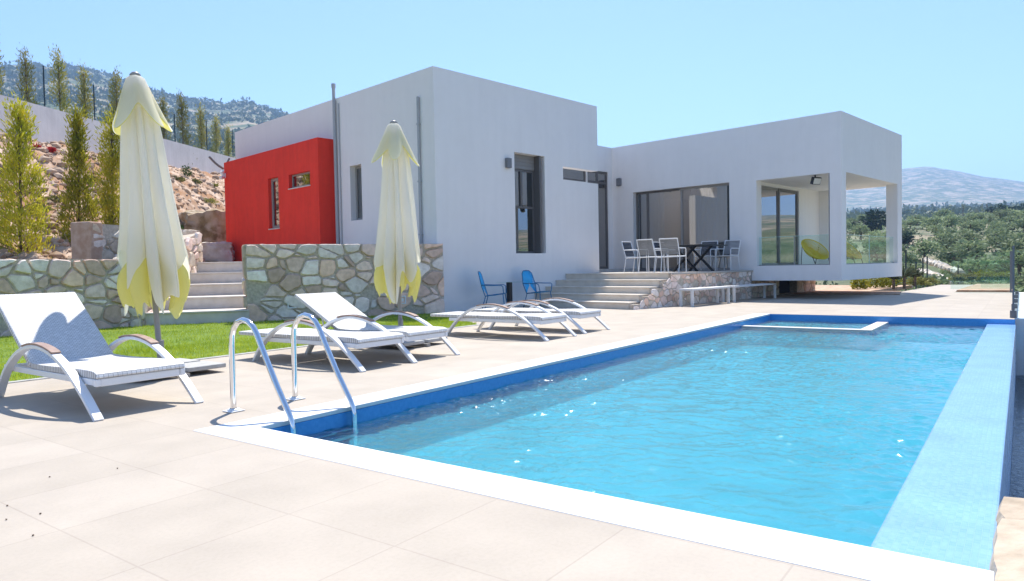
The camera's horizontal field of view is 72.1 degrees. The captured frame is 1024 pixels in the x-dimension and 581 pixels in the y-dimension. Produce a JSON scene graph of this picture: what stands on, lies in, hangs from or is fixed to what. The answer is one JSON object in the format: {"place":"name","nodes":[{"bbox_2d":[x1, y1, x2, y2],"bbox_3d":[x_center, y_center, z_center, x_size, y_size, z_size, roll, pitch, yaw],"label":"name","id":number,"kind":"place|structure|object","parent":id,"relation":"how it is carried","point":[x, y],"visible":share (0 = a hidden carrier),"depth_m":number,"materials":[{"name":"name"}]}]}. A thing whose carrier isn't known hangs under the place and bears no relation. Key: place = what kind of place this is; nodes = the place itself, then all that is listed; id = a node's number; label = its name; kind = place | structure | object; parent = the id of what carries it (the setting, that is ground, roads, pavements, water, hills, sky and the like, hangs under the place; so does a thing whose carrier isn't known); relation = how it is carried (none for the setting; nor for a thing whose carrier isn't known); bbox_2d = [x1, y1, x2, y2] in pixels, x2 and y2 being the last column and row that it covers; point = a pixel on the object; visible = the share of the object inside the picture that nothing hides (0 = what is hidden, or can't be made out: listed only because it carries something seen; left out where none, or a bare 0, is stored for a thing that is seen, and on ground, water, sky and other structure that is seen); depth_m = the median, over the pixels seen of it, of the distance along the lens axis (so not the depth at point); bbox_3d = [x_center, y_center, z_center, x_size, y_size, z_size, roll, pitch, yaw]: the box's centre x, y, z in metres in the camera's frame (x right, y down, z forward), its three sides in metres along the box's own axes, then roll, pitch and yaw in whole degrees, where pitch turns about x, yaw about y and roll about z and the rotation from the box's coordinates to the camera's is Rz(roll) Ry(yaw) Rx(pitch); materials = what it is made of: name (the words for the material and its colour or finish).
{"place":"outdoors","nodes":[
{"label":"outdoors","id":0,"kind":"place"},
{"bbox_2d":[0,137,224,258],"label":"earth bank","id":1,"kind":"structure","parent":0,"point":[181,192],"depth_m":29.45,"materials":[{"name":"soil"}]},
{"bbox_2d":[15,42,38,103],"bbox_3d":[-22.289,-8.773,32.287,1.446,5.160,1.364,1,3,44],"label":"conifer tree","id":2,"kind":"object","parent":1,"relation":"on","point":[26,61],"visible":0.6,"depth_m":32.23,"materials":[{"name":"green plant"}]},
{"bbox_2d":[0,86,57,257],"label":"conifer tree","id":3,"kind":"object","parent":1,"relation":"on","point":[16,162],"visible":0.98,"depth_m":17.02,"materials":[{"name":"green plant"}]},
{"bbox_2d":[47,45,72,112],"bbox_3d":[-22.363,-9.309,34.768,1.545,5.845,1.638,0,2,22],"label":"conifer tree","id":4,"kind":"object","parent":1,"relation":"on","point":[56,66],"visible":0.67,"depth_m":34.68,"materials":[{"name":"green plant"}]},
{"bbox_2d":[52,95,107,242],"bbox_3d":[-12.168,-3.198,19.765,1.399,4.590,1.486,1,3,44],"label":"conifer tree","id":5,"kind":"object","parent":1,"relation":"on","point":[77,155],"visible":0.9,"depth_m":19.64,"materials":[{"name":"green plant"}]},
{"bbox_2d":[72,63,95,118],"bbox_3d":[-22.494,-9.421,36.926,1.392,5.526,1.227,-1,2,15],"label":"conifer tree","id":6,"kind":"object","parent":1,"relation":"on","point":[83,82],"visible":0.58,"depth_m":36.82,"materials":[{"name":"green plant"}]},
{"bbox_2d":[91,103,119,224],"bbox_3d":[-12.426,-3.564,21.839,1.295,4.542,1.193,1,3,44],"label":"conifer tree","id":7,"kind":"object","parent":1,"relation":"on","point":[111,160],"visible":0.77,"depth_m":21.65,"materials":[{"name":"green plant"}]},
{"bbox_2d":[0,132,224,261],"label":"loose stones","id":8,"kind":"object","parent":1,"relation":"on","point":[55,171],"visible":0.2,"depth_m":24.93,"materials":[{"name":"stone"}]},
{"bbox_2d":[106,65,122,121],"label":"conifer tree","id":9,"kind":"object","parent":1,"relation":"on","point":[114,86],"visible":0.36,"depth_m":40.02,"materials":[{"name":"green plant"}]},
{"bbox_2d":[0,95,235,174],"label":"boundary wall","id":10,"kind":"structure","parent":1,"relation":"on","point":[52,124],"depth_m":35.67,"materials":[{"name":"paint"}]},
{"bbox_2d":[0,65,234,157],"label":"fence","id":11,"kind":"object","parent":10,"relation":"on","point":[44,83],"visible":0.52,"depth_m":36.63,"materials":[{"name":"grey"}]},
{"bbox_2d":[156,94,172,139],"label":"conifer tree","id":12,"kind":"object","parent":1,"relation":"on","point":[163,109],"visible":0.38,"depth_m":45.97,"materials":[{"name":"green plant"}]},
{"bbox_2d":[174,88,193,163],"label":"conifer tree","id":13,"kind":"object","parent":1,"relation":"on","point":[181,111],"visible":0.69,"depth_m":48.80,"materials":[{"name":"green plant"}]},
{"bbox_2d":[144,262,249,325],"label":"garden stairs","id":14,"kind":"structure","parent":1,"relation":"on","point":[215,294],"depth_m":15.71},
{"bbox_2d":[70,221,199,258],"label":"stone wall","id":15,"kind":"structure","parent":14,"relation":"on","point":[93,240],"depth_m":15.46,"materials":[{"name":"grey stone"}]},
{"bbox_2d":[113,232,202,326],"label":"stone wall","id":16,"kind":"structure","parent":14,"relation":"on","point":[193,245],"depth_m":17.27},
{"bbox_2d":[190,102,209,149],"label":"conifer tree","id":17,"kind":"object","parent":1,"relation":"on","point":[201,127],"visible":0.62,"depth_m":52.07,"materials":[{"name":"green plant"}]},
{"bbox_2d":[184,208,225,241],"bbox_3d":[-10.589,-2.142,24.952,2.091,1.461,1.458,-1,2,-6],"label":"boulder","id":18,"kind":"object","parent":1,"relation":"on","point":[210,224],"visible":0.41,"depth_m":24.34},
{"bbox_2d":[208,112,221,153],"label":"conifer tree","id":19,"kind":"object","parent":1,"relation":"on","point":[213,148],"visible":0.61,"depth_m":55.04,"materials":[{"name":"green plant"}]},
{"bbox_2d":[201,241,234,261],"bbox_3d":[-9.821,-1.257,23.149,1.341,0.730,0.961,-2,2,-26],"label":"boulder","id":20,"kind":"object","parent":1,"relation":"on","point":[223,251],"visible":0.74,"depth_m":22.83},
{"bbox_2d":[222,123,234,156],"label":"conifer tree","id":21,"kind":"object","parent":1,"relation":"on","point":[227,142],"visible":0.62,"depth_m":57.67,"materials":[{"name":"green plant"}]},
{"bbox_2d":[0,313,473,380],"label":"lawn","id":22,"kind":"structure","parent":0,"point":[143,333],"depth_m":11.65,"materials":[{"name":"plant"}]},
{"bbox_2d":[0,259,125,336],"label":"stone wall","id":23,"kind":"structure","parent":22,"relation":"on","point":[91,284],"depth_m":13.41,"materials":[{"name":"stone"}]},
{"bbox_2d":[242,244,444,321],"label":"stone wall","id":24,"kind":"structure","parent":22,"relation":"on","point":[276,278],"depth_m":15.59,"materials":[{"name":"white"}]},
{"bbox_2d":[0,285,1014,580],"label":"pool deck","id":25,"kind":"structure","parent":0,"point":[142,481],"depth_m":3.32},
{"bbox_2d":[0,292,203,421],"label":"sun lounger","id":26,"kind":"object","parent":25,"relation":"on","point":[59,336],"visible":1,"depth_m":6.09,"materials":[{"name":"white"}]},
{"bbox_2d":[112,71,225,376],"bbox_3d":[-3.731,-0.702,7.371,1.000,3.161,1.000,0,2,36],"label":"parasol","id":27,"kind":"object","parent":25,"relation":"on","point":[152,256],"visible":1,"depth_m":7.23,"materials":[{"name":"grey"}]},
{"bbox_2d":[8,324,479,383],"bbox_3d":[-5.617,1.004,6.160,0.080,0.112,17.300,0,2,36],"label":"lawn edging","id":28,"kind":"object","parent":25,"relation":"on","point":[25,380],"visible":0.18,"depth_m":8.84,"materials":[{"name":"concrete"}]},
{"bbox_2d":[222,312,356,433],"bbox_3d":[-1.674,0.763,5.366,0.815,1.154,0.680,0,2,36],"label":"pool ladder","id":29,"kind":"object","parent":25,"relation":"on","point":[272,374],"visible":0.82,"depth_m":5.33,"materials":[{"name":"silver metal"}]},
{"bbox_2d":[239,315,417,371],"bbox_3d":[-2.239,0.572,8.258,2.292,0.529,0.842,0,2,36],"label":"sun lounger","id":30,"kind":"object","parent":25,"relation":"on","point":[343,340],"visible":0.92,"depth_m":7.92,"materials":[{"name":"white"}]},
{"bbox_2d":[295,292,459,362],"bbox_3d":[-1.771,0.423,8.888,2.194,0.768,0.842,0,2,36],"label":"sun lounger","id":31,"kind":"object","parent":25,"relation":"on","point":[328,307],"visible":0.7,"depth_m":9.01,"materials":[{"name":"white"}]},
{"bbox_2d":[371,120,446,348],"bbox_3d":[-1.580,-0.797,9.775,1.000,3.115,1.000,0,2,33],"label":"parasol","id":32,"kind":"object","parent":25,"relation":"on","point":[397,258],"visible":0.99,"depth_m":9.62,"materials":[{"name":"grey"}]},
{"bbox_2d":[478,271,507,308],"bbox_3d":[-0.481,0.007,17.381,0.694,0.990,0.644,-1,2,6],"label":"cord armchair","id":33,"kind":"object","parent":25,"relation":"on","point":[483,285],"visible":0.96,"depth_m":17.35,"materials":[{"name":"blue"}]},
{"bbox_2d":[430,301,576,340],"bbox_3d":[-0.194,0.446,10.941,2.292,0.529,0.842,0,2,36],"label":"sun lounger","id":34,"kind":"object","parent":25,"relation":"on","point":[546,317],"visible":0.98,"depth_m":10.63,"materials":[{"name":"white"}]},
{"bbox_2d":[504,281,520,307],"bbox_3d":[-0.065,0.124,17.925,0.670,0.700,0.670,1,3,44],"label":"side table","id":35,"kind":"object","parent":25,"relation":"on","point":[509,291],"visible":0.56,"depth_m":17.89,"materials":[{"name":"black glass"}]},
{"bbox_2d":[522,270,551,307],"bbox_3d":[0.640,-0.051,18.539,0.694,0.990,0.643,0,2,38],"label":"cord armchair","id":36,"kind":"object","parent":25,"relation":"on","point":[527,278],"visible":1,"depth_m":18.61,"materials":[{"name":"blue"}]},
{"bbox_2d":[474,298,609,333],"bbox_3d":[0.450,0.402,11.931,2.292,0.529,0.842,0,2,36],"label":"sun lounger","id":37,"kind":"object","parent":25,"relation":"on","point":[583,312],"visible":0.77,"depth_m":11.56,"materials":[{"name":"white"}]},
{"bbox_2d":[208,66,901,311],"bbox_3d":[1.295,-2.842,23.424,16.937,6.420,15.655,1,3,44],"label":"villa","id":38,"kind":"object","parent":25,"relation":"on","point":[511,183],"visible":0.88,"depth_m":20.29,"materials":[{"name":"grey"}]},
{"bbox_2d":[271,178,279,227],"bbox_3d":[-7.208,-2.685,21.627,0.646,1.546,0.060,1,3,44],"label":"window","id":39,"kind":"structure","parent":38,"relation":"in","point":[273,180],"depth_m":21.79,"materials":[{"name":"grey metal"}]},
{"bbox_2d":[292,171,309,187],"bbox_3d":[-6.038,-3.223,20.557,1.206,0.406,0.200,1,3,44],"label":"window","id":40,"kind":"structure","parent":38,"relation":"in","point":[303,178],"depth_m":20.76,"materials":[{"name":"grey glass"}]},
{"bbox_2d":[355,166,362,219],"bbox_3d":[-4.093,-2.696,19.486,0.556,1.506,0.192,1,3,44],"label":"window","id":41,"kind":"structure","parent":38,"relation":"in","point":[358,167],"depth_m":19.60,"materials":[{"name":"grey metal"}]},
{"bbox_2d":[514,154,534,252],"bbox_3d":[0.211,-2.384,19.500,0.222,2.716,1.018,1,3,44],"label":"window","id":42,"kind":"structure","parent":38,"relation":"in","point":[523,163],"depth_m":19.57,"materials":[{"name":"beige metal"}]},
{"bbox_2d":[587,171,607,268],"bbox_3d":[2.906,-2.401,23.997,0.060,3.336,1.136,1,3,44],"label":"entrance door","id":43,"kind":"structure","parent":38,"relation":"in","point":[596,181],"depth_m":24.32,"materials":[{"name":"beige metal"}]},
{"bbox_2d":[636,188,683,270],"bbox_3d":[4.972,-1.995,23.514,1.798,2.676,0.200,1,3,44],"label":"sliding door","id":44,"kind":"structure","parent":38,"relation":"in","point":[651,202],"depth_m":23.76,"materials":[{"name":"glass"}]},
{"bbox_2d":[680,183,729,270],"bbox_3d":[6.186,-1.979,22.291,1.768,2.676,0.201,1,3,44],"label":"sliding door","id":45,"kind":"structure","parent":38,"relation":"in","point":[710,221],"depth_m":22.28,"materials":[{"name":"glass"}]},
{"bbox_2d":[761,186,778,264],"bbox_3d":[7.956,-1.996,21.921,0.060,2.466,1.618,1,3,44],"label":"balcony door","id":46,"kind":"structure","parent":38,"relation":"in","point":[762,187],"depth_m":22.42,"materials":[{"name":"grey metal"}]},
{"bbox_2d":[778,188,797,264],"bbox_3d":[9.012,-2.050,22.975,0.060,2.466,1.488,1,3,44],"label":"balcony door","id":47,"kind":"structure","parent":38,"relation":"in","point":[779,190],"depth_m":23.26,"materials":[{"name":"beige metal"}]},
{"bbox_2d":[801,239,828,263],"bbox_3d":[8.997,-1.139,20.865,0.867,0.823,0.661,-2,2,-22],"label":"bowl chair","id":48,"kind":"object","parent":38,"relation":"on","point":[813,253],"visible":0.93,"depth_m":21.02,"materials":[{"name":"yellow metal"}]},
{"bbox_2d":[846,242,862,262],"bbox_3d":[10.586,-1.208,22.037,0.867,0.823,0.661,-3,2,-41],"label":"bowl chair","id":49,"kind":"object","parent":38,"relation":"on","point":[854,255],"visible":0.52,"depth_m":22.17,"materials":[{"name":"yellow metal"}]},
{"bbox_2d":[524,268,752,309],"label":"stone terrace","id":50,"kind":"structure","parent":25,"relation":"on","point":[629,289],"depth_m":18.56,"materials":[{"name":"stone"}]},
{"bbox_2d":[621,241,646,272],"bbox_3d":[3.555,-0.982,20.446,0.558,0.911,0.548,0,2,39],"label":"dining chair","id":51,"kind":"object","parent":50,"relation":"on","point":[629,251],"visible":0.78,"depth_m":20.48,"materials":[{"name":"white"}]},
{"bbox_2d":[636,239,664,272],"bbox_3d":[3.811,-0.952,19.354,0.558,0.911,0.548,-3,2,-42],"label":"dining chair","id":52,"kind":"object","parent":50,"relation":"on","point":[645,248],"visible":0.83,"depth_m":19.24,"materials":[{"name":"white"}]},
{"bbox_2d":[653,242,677,271],"bbox_3d":[4.654,-1.032,21.330,0.548,0.911,0.558,-3,2,-42],"label":"dining chair","id":53,"kind":"object","parent":50,"relation":"on","point":[657,251],"visible":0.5,"depth_m":21.32,"materials":[{"name":"white"}]},
{"bbox_2d":[659,238,686,271],"bbox_3d":[4.333,-0.949,18.943,0.548,0.911,0.558,0,2,38],"label":"dining chair","id":54,"kind":"object","parent":50,"relation":"on","point":[673,247],"visible":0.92,"depth_m":18.79,"materials":[{"name":"white"}]},
{"bbox_2d":[658,244,727,271],"bbox_3d":[5.225,-0.923,20.290,1.400,0.766,1.500,1,3,44],"label":"dining table","id":55,"kind":"object","parent":50,"relation":"on","point":[692,247],"visible":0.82,"depth_m":20.15,"materials":[{"name":"black metal"}]},
{"bbox_2d":[694,241,717,270],"bbox_3d":[5.918,-1.059,21.431,0.548,0.911,0.558,0,2,40],"label":"dining chair","id":56,"kind":"object","parent":50,"relation":"on","point":[710,251],"visible":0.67,"depth_m":21.50,"materials":[{"name":"white"}]},
{"bbox_2d":[715,239,740,270],"bbox_3d":[6.414,-1.051,20.878,0.558,0.911,0.548,-3,2,-40],"label":"dining chair","id":57,"kind":"object","parent":50,"relation":"on","point":[729,249],"visible":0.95,"depth_m":20.93,"materials":[{"name":"white"}]},
{"bbox_2d":[679,286,729,306],"bbox_3d":[5.007,0.144,18.217,0.380,0.445,1.950,1,3,44],"label":"bench","id":58,"kind":"object","parent":25,"relation":"on","point":[717,288],"visible":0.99,"depth_m":17.79,"materials":[{"name":"white"}]},
{"bbox_2d":[722,283,775,301],"bbox_3d":[6.785,0.051,20.042,0.380,0.445,2.650,1,3,44],"label":"bench","id":59,"kind":"object","parent":25,"relation":"on","point":[733,287],"visible":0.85,"depth_m":19.60,"materials":[{"name":"white"}]},
{"bbox_2d":[779,285,912,294],"bbox_3d":[12.349,-0.003,26.399,5.000,0.130,8.800,0,2,36],"label":"planting bed","id":60,"kind":"object","parent":25,"relation":"on","point":[838,289],"visible":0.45,"depth_m":24.41,"materials":[{"name":"stone"}]},
{"bbox_2d":[850,279,869,288],"bbox_3d":[12.648,-0.378,25.569,0.716,0.720,0.802,1,3,44],"label":"shrub","id":61,"kind":"object","parent":60,"relation":"on","point":[863,283],"visible":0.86,"depth_m":25.49,"materials":[{"name":"green plant"}]},
{"bbox_2d":[867,277,891,287],"bbox_3d":[13.653,-0.385,26.353,1.057,0.611,1.046,1,3,44],"label":"shrub","id":62,"kind":"object","parent":60,"relation":"on","point":[877,283],"visible":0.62,"depth_m":26.18,"materials":[{"name":"green plant"}]},
{"bbox_2d":[901,264,916,288],"bbox_3d":[14.306,-0.569,25.612,0.961,1.000,1.008,1,3,44],"label":"agave plant","id":63,"kind":"object","parent":60,"relation":"on","point":[906,273],"visible":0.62,"depth_m":25.57,"materials":[{"name":"green plant"}]},
{"bbox_2d":[906,276,931,285],"bbox_3d":[16.164,-0.401,27.959,0.960,0.467,0.970,-2,2,-20],"label":"shrub","id":64,"kind":"object","parent":60,"relation":"on","point":[920,281],"visible":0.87,"depth_m":27.92,"materials":[{"name":"green plant"}]},
{"bbox_2d":[956,284,1009,291],"bbox_3d":[16.898,-0.058,24.920,1.500,0.160,6.850,0,2,36],"label":"planting bed","id":65,"kind":"object","parent":25,"relation":"on","point":[989,288],"visible":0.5,"depth_m":23.38,"materials":[{"name":"stone"}]},
{"bbox_2d":[989,497,1023,580],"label":"edge wall","id":66,"kind":"structure","parent":25,"relation":"attached to","point":[1007,561],"depth_m":2.63,"materials":[{"name":"stone"}]},
{"bbox_2d":[1010,246,1018,317],"bbox_3d":[12.025,-0.357,16.785,0.100,1.270,11.006,0,2,36],"label":"glass fence","id":67,"kind":"object","parent":25,"relation":"on","point":[1014,304],"visible":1,"depth_m":12.36,"materials":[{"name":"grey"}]},
{"bbox_2d":[1015,292,1023,378],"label":"deck edge","id":68,"kind":"object","parent":25,"relation":"attached to","point":[1019,321],"visible":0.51,"depth_m":12.30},
{"bbox_2d":[0,0,1023,181],"label":"sky","id":69,"kind":"structure","parent":0,"point":[946,77],"materials":[{"name":"blue"}]},
{"bbox_2d":[2,67,1023,289],"bbox_3d":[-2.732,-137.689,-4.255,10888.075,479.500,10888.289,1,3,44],"label":"terrain","id":70,"kind":"structure","parent":0,"point":[927,186],"depth_m":1690.28,"materials":[{"name":"plant"}]},
{"bbox_2d":[0,59,1023,284],"bbox_3d":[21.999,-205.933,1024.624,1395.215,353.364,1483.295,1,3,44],"label":"scrub","id":71,"kind":"object","parent":70,"relation":"on","point":[923,209],"visible":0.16,"depth_m":790.21,"materials":[{"name":"green plant"}]},
{"bbox_2d":[849,222,869,239],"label":"olive tree","id":72,"kind":"object","parent":70,"relation":"on","point":[858,229],"visible":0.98,"depth_m":123.25,"materials":[{"name":"green plant"}]},
{"bbox_2d":[849,208,885,231],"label":"dark tree","id":73,"kind":"object","parent":70,"relation":"on","point":[873,220],"visible":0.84,"depth_m":132.00,"materials":[{"name":"green plant"}]},
{"bbox_2d":[863,241,883,260],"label":"olive tree","id":74,"kind":"object","parent":70,"relation":"on","point":[875,245],"visible":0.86,"depth_m":88.87,"materials":[{"name":"green plant"}]},
{"bbox_2d":[863,232,885,247],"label":"olive tree","id":75,"kind":"object","parent":70,"relation":"on","point":[882,240],"visible":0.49,"depth_m":92.48,"materials":[{"name":"green plant"}]},
{"bbox_2d":[902,231,917,246],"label":"dark tree","id":76,"kind":"object","parent":70,"relation":"on","point":[907,239],"visible":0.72,"depth_m":104.11,"materials":[{"name":"green plant"}]},
{"bbox_2d":[902,246,919,264],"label":"olive tree","id":77,"kind":"object","parent":70,"relation":"on","point":[912,258],"visible":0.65,"depth_m":78.34,"materials":[{"name":"green plant"}]},
{"bbox_2d":[908,238,946,258],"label":"olive tree","id":78,"kind":"object","parent":70,"relation":"on","point":[926,248],"visible":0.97,"depth_m":84.34,"materials":[{"name":"green plant"}]},
{"bbox_2d":[905,250,958,290],"bbox_3d":[20.820,-0.805,35.242,0.797,2.318,13.240,0,2,41],"label":"wire fence","id":79,"kind":"object","parent":70,"relation":"on","point":[923,268],"visible":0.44,"depth_m":34.97,"materials":[{"name":"grey"}]},
{"bbox_2d":[918,214,949,229],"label":"olive tree","id":80,"kind":"object","parent":70,"relation":"on","point":[933,222],"visible":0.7,"depth_m":127.48,"materials":[{"name":"green plant"}]},
{"bbox_2d":[907,270,961,290],"bbox_3d":[24.004,0.493,40.063,3.023,3.388,3.608,0,2,29],"label":"olive tree","id":81,"kind":"object","parent":70,"relation":"on","point":[943,280],"visible":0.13,"depth_m":39.88,"materials":[{"name":"green plant"}]},
{"bbox_2d":[928,230,956,246],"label":"olive tree","id":82,"kind":"object","parent":70,"relation":"on","point":[944,235],"visible":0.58,"depth_m":92.78,"materials":[{"name":"green plant"}]},
{"bbox_2d":[924,257,965,274],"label":"field wall","id":83,"kind":"structure","parent":70,"relation":"on","point":[942,265],"depth_m":55.66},
{"bbox_2d":[937,213,961,228],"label":"olive tree","id":84,"kind":"object","parent":70,"relation":"on","point":[953,220],"visible":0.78,"depth_m":134.18,"materials":[{"name":"green plant"}]},
{"bbox_2d":[936,236,964,251],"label":"olive tree","id":85,"kind":"object","parent":70,"relation":"on","point":[950,242],"visible":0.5,"depth_m":88.68,"materials":[{"name":"green plant"}]},
{"bbox_2d":[933,245,979,266],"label":"olive tree","id":86,"kind":"object","parent":70,"relation":"on","point":[951,255],"visible":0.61,"depth_m":71.53,"materials":[{"name":"green plant"}]},
{"bbox_2d":[952,237,988,258],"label":"olive tree","id":87,"kind":"object","parent":70,"relation":"on","point":[976,245],"visible":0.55,"depth_m":77.28,"materials":[{"name":"green plant"}]},
{"bbox_2d":[956,219,985,231],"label":"olive tree","id":88,"kind":"object","parent":70,"relation":"on","point":[971,226],"visible":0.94,"depth_m":117.79,"materials":[{"name":"green plant"}]},
{"bbox_2d":[957,231,984,241],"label":"olive tree","id":89,"kind":"object","parent":70,"relation":"on","point":[969,236],"visible":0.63,"depth_m":96.45,"materials":[{"name":"green plant"}]},
{"bbox_2d":[953,254,1002,283],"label":"olive tree","id":90,"kind":"object","parent":70,"relation":"on","point":[984,265],"visible":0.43,"depth_m":60.34,"materials":[{"name":"green plant"}]},
{"bbox_2d":[974,269,997,280],"bbox_3d":[22.577,-0.751,33.557,1.026,0.588,1.130,0,2,26],"label":"shrub","id":91,"kind":"object","parent":70,"relation":"on","point":[987,275],"visible":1,"depth_m":33.36,"materials":[{"name":"green plant"}]},
{"bbox_2d":[963,279,1023,291],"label":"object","id":92,"kind":"object","parent":70,"relation":"on","point":[974,282],"visible":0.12,"depth_m":42.83,"materials":[{"name":"green plant"}]},
{"bbox_2d":[980,256,1009,280],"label":"olive tree","id":93,"kind":"object","parent":70,"relation":"on","point":[1004,266],"visible":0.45,"depth_m":65.56,"materials":[{"name":"green plant"}]},
{"bbox_2d":[986,234,1011,251],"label":"olive tree","id":94,"kind":"object","parent":70,"relation":"on","point":[992,242],"visible":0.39,"depth_m":85.99,"materials":[{"name":"green plant"}]},
{"bbox_2d":[983,226,1016,244],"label":"olive tree","id":95,"kind":"object","parent":70,"relation":"on","point":[1002,231],"visible":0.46,"depth_m":91.14,"materials":[{"name":"green plant"}]},
{"bbox_2d":[993,208,1012,220],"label":"olive tree","id":96,"kind":"object","parent":70,"relation":"on","point":[1000,213],"visible":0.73,"depth_m":144.63,"materials":[{"name":"green plant"}]},
{"bbox_2d":[991,238,1023,269],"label":"olive tree","id":97,"kind":"object","parent":70,"relation":"on","point":[1009,245],"visible":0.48,"depth_m":72.80,"materials":[{"name":"green plant"}]},
{"bbox_2d":[994,233,1023,256],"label":"olive tree","id":98,"kind":"object","parent":70,"relation":"on","point":[1014,237],"visible":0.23,"depth_m":77.30,"materials":[{"name":"green plant"}]},
{"bbox_2d":[995,248,1023,274],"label":"olive tree","id":99,"kind":"object","parent":70,"relation":"on","point":[1020,261],"visible":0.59,"depth_m":68.49,"materials":[{"name":"green plant"}]},
{"bbox_2d":[271,314,1014,435],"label":"pool wall","id":100,"kind":"structure","parent":0,"point":[320,424],"depth_m":7.84,"materials":[{"name":"blue tile"}]},
{"bbox_2d":[193,313,994,580],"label":"pool coping","id":101,"kind":"object","parent":100,"relation":"on","point":[846,559],"visible":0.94,"depth_m":3.20,"materials":[{"name":"stone"}]},
{"bbox_2d":[871,324,1015,569],"bbox_3d":[4.980,1.812,7.363,0.410,2.012,11.977,0,2,36],"label":"overflow ledge","id":102,"kind":"object","parent":100,"relation":"attached to","point":[954,490],"visible":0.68,"depth_m":3.80,"materials":[{"name":"tile"}]},
{"bbox_2d":[303,320,985,546],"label":"pool water","id":103,"kind":"structure","parent":0,"point":[821,433],"depth_m":5.20,"materials":[{"name":"liquid"}]},
{"bbox_2d":[1010,379,1023,497],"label":"overflow basin","id":104,"kind":"object","parent":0,"point":[1017,485],"visible":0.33,"depth_m":7.80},
{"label":"shallow pool base","id":105,"kind":"structure","parent":0,"visible":0},
{"bbox_2d":[741,322,888,331],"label":"shallow pool wall","id":106,"kind":"structure","parent":105,"relation":"on","point":[875,326],"depth_m":12.36,"materials":[{"name":"concrete"}]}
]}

